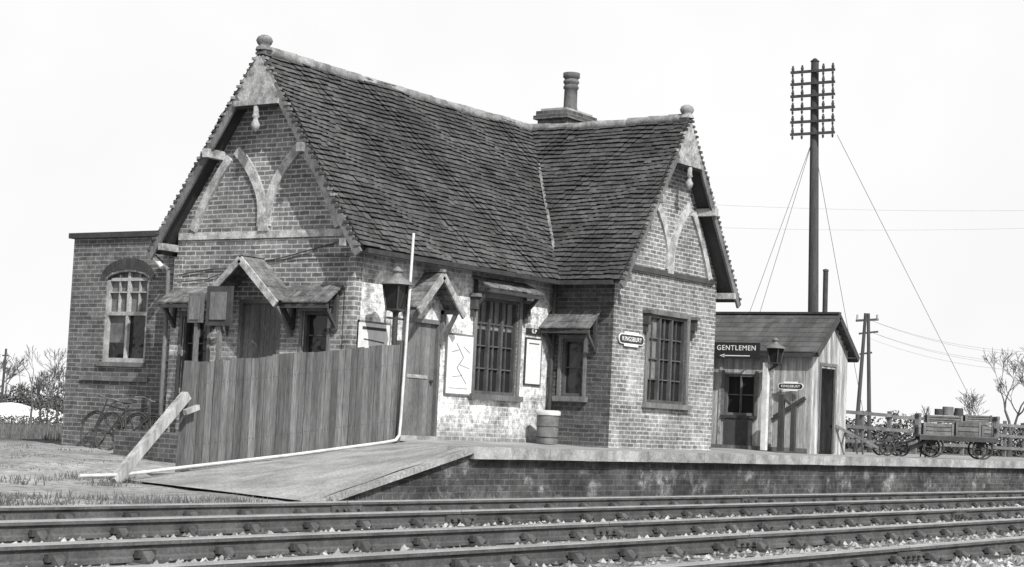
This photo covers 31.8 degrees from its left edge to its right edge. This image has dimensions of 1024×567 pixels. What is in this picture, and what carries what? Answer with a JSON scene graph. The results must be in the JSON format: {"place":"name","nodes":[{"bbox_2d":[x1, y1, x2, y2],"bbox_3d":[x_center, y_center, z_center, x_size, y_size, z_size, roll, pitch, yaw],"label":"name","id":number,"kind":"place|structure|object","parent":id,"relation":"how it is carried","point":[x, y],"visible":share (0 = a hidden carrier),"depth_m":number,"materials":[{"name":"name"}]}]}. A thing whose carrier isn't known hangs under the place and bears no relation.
{"place":"outdoors","nodes":[
{"label":"outdoors","id":0,"kind":"place"},
{"bbox_2d":[0,402,1023,566],"bbox_3d":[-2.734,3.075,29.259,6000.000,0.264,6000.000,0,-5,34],"label":"ground","id":1,"kind":"structure","parent":0,"point":[27,463],"depth_m":23.75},
{"bbox_2d":[0,349,7,402],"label":"utility pole","id":2,"kind":"object","parent":1,"relation":"on","point":[3,379],"visible":0.69,"depth_m":109.72,"materials":[{"name":"grey wood"}]},
{"bbox_2d":[0,402,62,424],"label":"chalk heap","id":3,"kind":"object","parent":1,"relation":"on","point":[7,409],"visible":0.41,"depth_m":64.93,"materials":[{"name":"white stone"}]},
{"bbox_2d":[0,391,63,428],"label":"undergrowth","id":4,"kind":"object","parent":1,"relation":"on","point":[43,420],"visible":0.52,"depth_m":56.97,"materials":[{"name":"grey plant"}]},
{"bbox_2d":[0,345,66,424],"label":"bare bush","id":5,"kind":"object","parent":1,"relation":"on","point":[54,371],"visible":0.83,"depth_m":60.60,"materials":[{"name":"grey plant"}]},
{"bbox_2d":[80,394,149,447],"bbox_3d":[-7.152,2.536,32.644,1.793,1.008,0.553,0,-5,34],"label":"bicycle","id":6,"kind":"object","parent":1,"relation":"on","point":[102,413],"visible":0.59,"depth_m":32.70,"materials":[{"name":"metal"}]},
{"bbox_2d":[61,236,174,447],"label":"annex walls","id":7,"kind":"structure","parent":1,"relation":"on","point":[93,258],"depth_m":33.44,"materials":[{"name":"brick"}]},
{"bbox_2d":[69,230,157,381],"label":"annex trim","id":8,"kind":"structure","parent":7,"relation":"attached to","point":[129,263],"depth_m":33.18,"materials":[{"name":"grey stone"}]},
{"bbox_2d":[94,396,167,449],"bbox_3d":[-6.692,2.507,31.888,1.793,1.006,0.552,0,-5,34],"label":"bicycle","id":9,"kind":"object","parent":1,"relation":"on","point":[125,411],"visible":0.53,"depth_m":31.97,"materials":[{"name":"metal"}]},
{"bbox_2d":[146,35,740,431],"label":"timber trim","id":10,"kind":"structure","parent":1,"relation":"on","point":[258,89],"depth_m":31.34,"materials":[{"name":"paint"}]},
{"bbox_2d":[0,354,1020,439],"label":"distant trees","id":11,"kind":"object","parent":1,"relation":"on","point":[13,374],"visible":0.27,"depth_m":158.96,"materials":[{"name":"grey plant"}]},
{"bbox_2d":[0,379,1021,456],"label":"distant hedge","id":12,"kind":"object","parent":1,"relation":"on","point":[880,435],"visible":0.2,"depth_m":149.49,"materials":[{"name":"grey plant"}]},
{"bbox_2d":[0,506,1023,566],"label":"railway track","id":13,"kind":"structure","parent":1,"relation":"on","point":[237,550],"depth_m":14.12,"materials":[{"name":"grey metal"}]},
{"bbox_2d":[0,491,1023,542],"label":"railway track","id":14,"kind":"structure","parent":1,"relation":"on","point":[39,523],"depth_m":17.89,"materials":[{"name":"grey metal"}]},
{"bbox_2d":[0,497,1023,566],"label":"ballast","id":15,"kind":"structure","parent":1,"relation":"on","point":[1010,559],"depth_m":15.58,"materials":[{"name":"gravel"}]},
{"bbox_2d":[113,430,1023,500],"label":"station platform","id":16,"kind":"structure","parent":1,"relation":"on","point":[418,469],"depth_m":26.25,"materials":[{"name":"concrete"}]},
{"bbox_2d":[187,293,204,360],"bbox_3d":[-5.427,1.513,30.509,0.320,2.700,0.120,0,-5,34],"label":"notice board","id":17,"kind":"object","parent":16,"relation":"on","point":[196,303],"visible":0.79,"depth_m":30.54,"materials":[{"name":"grey wood"}]},
{"bbox_2d":[205,286,233,359],"bbox_3d":[-4.978,1.450,30.210,0.560,2.820,0.120,0,-5,34],"label":"notice board","id":18,"kind":"object","parent":16,"relation":"on","point":[219,308],"visible":0.79,"depth_m":30.24,"materials":[{"name":"grey wood"}]},
{"bbox_2d":[78,233,414,477],"bbox_3d":[-3.584,0.848,26.306,0.090,3.985,6.986,0,-5,33],"label":"white conduit pipe","id":19,"kind":"object","parent":16,"relation":"on","point":[289,454],"visible":1,"depth_m":27.43,"materials":[{"name":"paint"}]},
{"bbox_2d":[108,340,404,482],"bbox_3d":[-3.618,1.815,26.558,0.333,2.352,6.428,0,-5,32],"label":"board fence","id":20,"kind":"object","parent":16,"relation":"on","point":[235,408],"visible":0.94,"depth_m":26.81,"materials":[{"name":"wood"}]},
{"bbox_2d":[173,106,552,442],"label":"walls","id":21,"kind":"structure","parent":16,"relation":"on","point":[299,203],"depth_m":31.04,"materials":[{"name":"brick"}]},
{"bbox_2d":[177,241,349,282],"bbox_3d":[-4.287,-0.383,30.659,3.903,0.716,0.019,0,-5,34],"label":"wall cable","id":22,"kind":"object","parent":21,"relation":"attached to","point":[267,261],"depth_m":30.40,"materials":[{"name":"metal"}]},
{"bbox_2d":[236,299,444,439],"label":"doors","id":23,"kind":"structure","parent":21,"relation":"attached to","point":[259,325],"depth_m":30.89,"materials":[{"name":"paint"}]},
{"bbox_2d":[356,320,390,347],"bbox_3d":[-2.324,1.242,29.848,0.036,1.220,0.900,0,-5,34],"label":"notice poster","id":24,"kind":"object","parent":21,"relation":"attached to","point":[371,333],"visible":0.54,"depth_m":29.85,"materials":[{"name":"paper"}]},
{"bbox_2d":[157,252,601,351],"bbox_3d":[-1.851,0.396,31.561,8.224,1.375,3.424,4,-5,-21],"label":"door and window hoods","id":25,"kind":"structure","parent":21,"relation":"attached to","point":[274,289],"depth_m":30.80,"materials":[{"name":"wood"}]},
{"bbox_2d":[102,272,700,409],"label":"windows","id":26,"kind":"structure","parent":21,"relation":"attached to","point":[494,344],"depth_m":33.36,"materials":[{"name":"grey glass"}]},
{"bbox_2d":[146,47,741,301],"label":"tiled roof","id":27,"kind":"structure","parent":21,"relation":"on","point":[444,180],"depth_m":33.56,"materials":[{"name":"tile"}]},
{"bbox_2d":[443,333,473,396],"bbox_3d":[-0.939,1.445,31.884,0.036,1.100,0.840,0,-5,34],"label":"route map poster","id":28,"kind":"object","parent":21,"relation":"attached to","point":[458,362],"visible":1,"depth_m":31.84,"materials":[{"name":"paper"}]},
{"bbox_2d":[523,337,541,385],"bbox_3d":[0.392,1.478,33.841,0.036,0.900,0.560,0,-5,34],"label":"timetable board","id":29,"kind":"object","parent":21,"relation":"attached to","point":[532,361],"visible":1,"depth_m":33.81,"materials":[{"name":"paper"}]},
{"bbox_2d":[526,328,540,335],"bbox_3d":[0.413,0.910,33.883,0.030,0.120,0.490,0,-5,34],"label":"enamel sign","id":30,"kind":"object","parent":21,"relation":"attached to","point":[531,331],"visible":1,"depth_m":33.86,"materials":[{"name":"black metal"}]},
{"bbox_2d":[533,72,596,123],"bbox_3d":[1.143,-3.041,38.197,0.860,2.970,1.280,0,-5,34],"label":"chimney","id":31,"kind":"object","parent":21,"relation":"on","point":[568,112],"visible":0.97,"depth_m":37.95,"materials":[{"name":"brick"}]},
{"bbox_2d":[381,266,413,437],"bbox_3d":[-1.927,1.166,29.186,0.560,2.904,0.560,0,-5,34],"label":"platform lamp post","id":32,"kind":"object","parent":16,"relation":"on","point":[395,285],"visible":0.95,"depth_m":29.17,"materials":[{"name":"metal"}]},
{"bbox_2d":[535,410,560,443],"bbox_3d":[0.661,2.664,33.370,0.480,0.610,0.480,0,-5,34],"label":"litter bin","id":33,"kind":"object","parent":16,"relation":"on","point":[547,426],"visible":1,"depth_m":33.19,"materials":[{"name":"grey metal"}]},
{"bbox_2d":[760,337,785,449],"bbox_3d":[5.805,2.455,39.912,0.497,2.516,0.453,0,-5,34],"label":"platform lamp post","id":34,"kind":"object","parent":16,"relation":"on","point":[775,349],"visible":1,"depth_m":39.93,"materials":[{"name":"white paint"}]},
{"bbox_2d":[711,312,859,454],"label":"gentlemens lavatory shed","id":35,"kind":"structure","parent":16,"relation":"on","point":[820,352],"depth_m":40.89,"materials":[{"name":"paint"}]},
{"bbox_2d":[714,342,759,358],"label":"gentlemen sign","id":36,"kind":"object","parent":35,"relation":"attached to","point":[735,350],"visible":0.98,"depth_m":40.62,"materials":[{"name":"metal"}]},
{"bbox_2d":[720,370,758,445],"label":"window","id":37,"kind":"structure","parent":35,"relation":"in","point":[741,390],"depth_m":40.94,"materials":[{"name":"black glass"}]},
{"bbox_2d":[778,381,803,390],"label":"station name sign","id":38,"kind":"object","parent":35,"relation":"attached to","point":[790,386],"visible":1,"depth_m":40.07,"materials":[{"name":"metal"}]},
{"bbox_2d":[822,269,828,311],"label":"vent pipe","id":39,"kind":"object","parent":35,"relation":"on","point":[825,292],"visible":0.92,"depth_m":42.26,"materials":[{"name":"metal"}]},
{"bbox_2d":[777,394,796,451],"bbox_3d":[6.076,3.081,39.633,0.448,1.250,0.121,-2,-6,43],"label":"timber post","id":40,"kind":"object","parent":16,"relation":"on","point":[782,399],"visible":1,"depth_m":39.66,"materials":[{"name":"grey wood"}]},
{"bbox_2d":[830,425,894,455],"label":"sack barrow","id":41,"kind":"object","parent":16,"relation":"on","point":[876,447],"visible":0.99,"depth_m":40.96,"materials":[{"name":"wood"}]},
{"bbox_2d":[750,58,999,456],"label":"telegraph pole","id":42,"kind":"object","parent":16,"relation":"on","point":[813,263],"visible":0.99,"depth_m":43.61,"materials":[{"name":"wood"}]},
{"bbox_2d":[889,434,928,456],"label":"sack barrow","id":43,"kind":"object","parent":16,"relation":"on","point":[905,450],"visible":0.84,"depth_m":41.46,"materials":[{"name":"metal"}]},
{"bbox_2d":[845,410,1023,457],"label":"post and rail fence","id":44,"kind":"object","parent":16,"relation":"on","point":[889,429],"visible":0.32,"depth_m":50.36,"materials":[{"name":"grey wood"}]},
{"bbox_2d":[891,407,999,459],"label":"platform luggage trolley","id":45,"kind":"object","parent":16,"relation":"on","point":[975,431],"visible":1,"depth_m":40.97,"materials":[{"name":"wood"}]},
{"bbox_2d":[551,166,716,450],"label":"wing walls","id":46,"kind":"structure","parent":1,"relation":"on","point":[611,412],"depth_m":34.54,"materials":[{"name":"brick"}]},
{"bbox_2d":[619,331,643,347],"bbox_3d":[2.262,1.064,34.120,0.054,0.276,0.940,0,-5,34],"label":"station name sign","id":47,"kind":"object","parent":46,"relation":"attached to","point":[630,339],"visible":1,"depth_m":34.09,"materials":[{"name":"metal"}]},
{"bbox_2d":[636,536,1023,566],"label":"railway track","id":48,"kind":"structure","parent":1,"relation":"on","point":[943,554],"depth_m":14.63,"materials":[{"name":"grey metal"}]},
{"bbox_2d":[853,313,878,452],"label":"utility pole","id":49,"kind":"object","parent":1,"relation":"on","point":[866,319],"visible":0.81,"depth_m":94.92,"materials":[{"name":"wood"}]},
{"bbox_2d":[729,205,1023,370],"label":"overhead wires","id":50,"kind":"object","parent":49,"relation":"attached to","point":[907,332],"visible":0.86,"depth_m":89.67,"materials":[{"name":"metal"}]},
{"bbox_2d":[956,389,987,455],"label":"bare tree","id":51,"kind":"object","parent":1,"relation":"on","point":[968,406],"visible":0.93,"depth_m":75.76,"materials":[{"name":"grey plant"}]},
{"bbox_2d":[982,347,1023,456],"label":"bare tree","id":52,"kind":"object","parent":1,"relation":"on","point":[1010,430],"visible":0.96,"depth_m":70.07,"materials":[{"name":"grey plant"}]},
{"bbox_2d":[1014,347,1023,384],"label":"bare tree","id":53,"kind":"object","parent":1,"relation":"on","point":[1020,377],"visible":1,"depth_m":66.82,"materials":[{"name":"grey plant"}]},
{"bbox_2d":[0,417,1023,505],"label":"grass","id":54,"kind":"structure","parent":0,"point":[55,432],"depth_m":22.31,"materials":[{"name":"plant"}]},
{"bbox_2d":[0,0,1023,446],"label":"sky","id":55,"kind":"structure","parent":0,"point":[108,108],"materials":[{"name":"white"}]}
]}

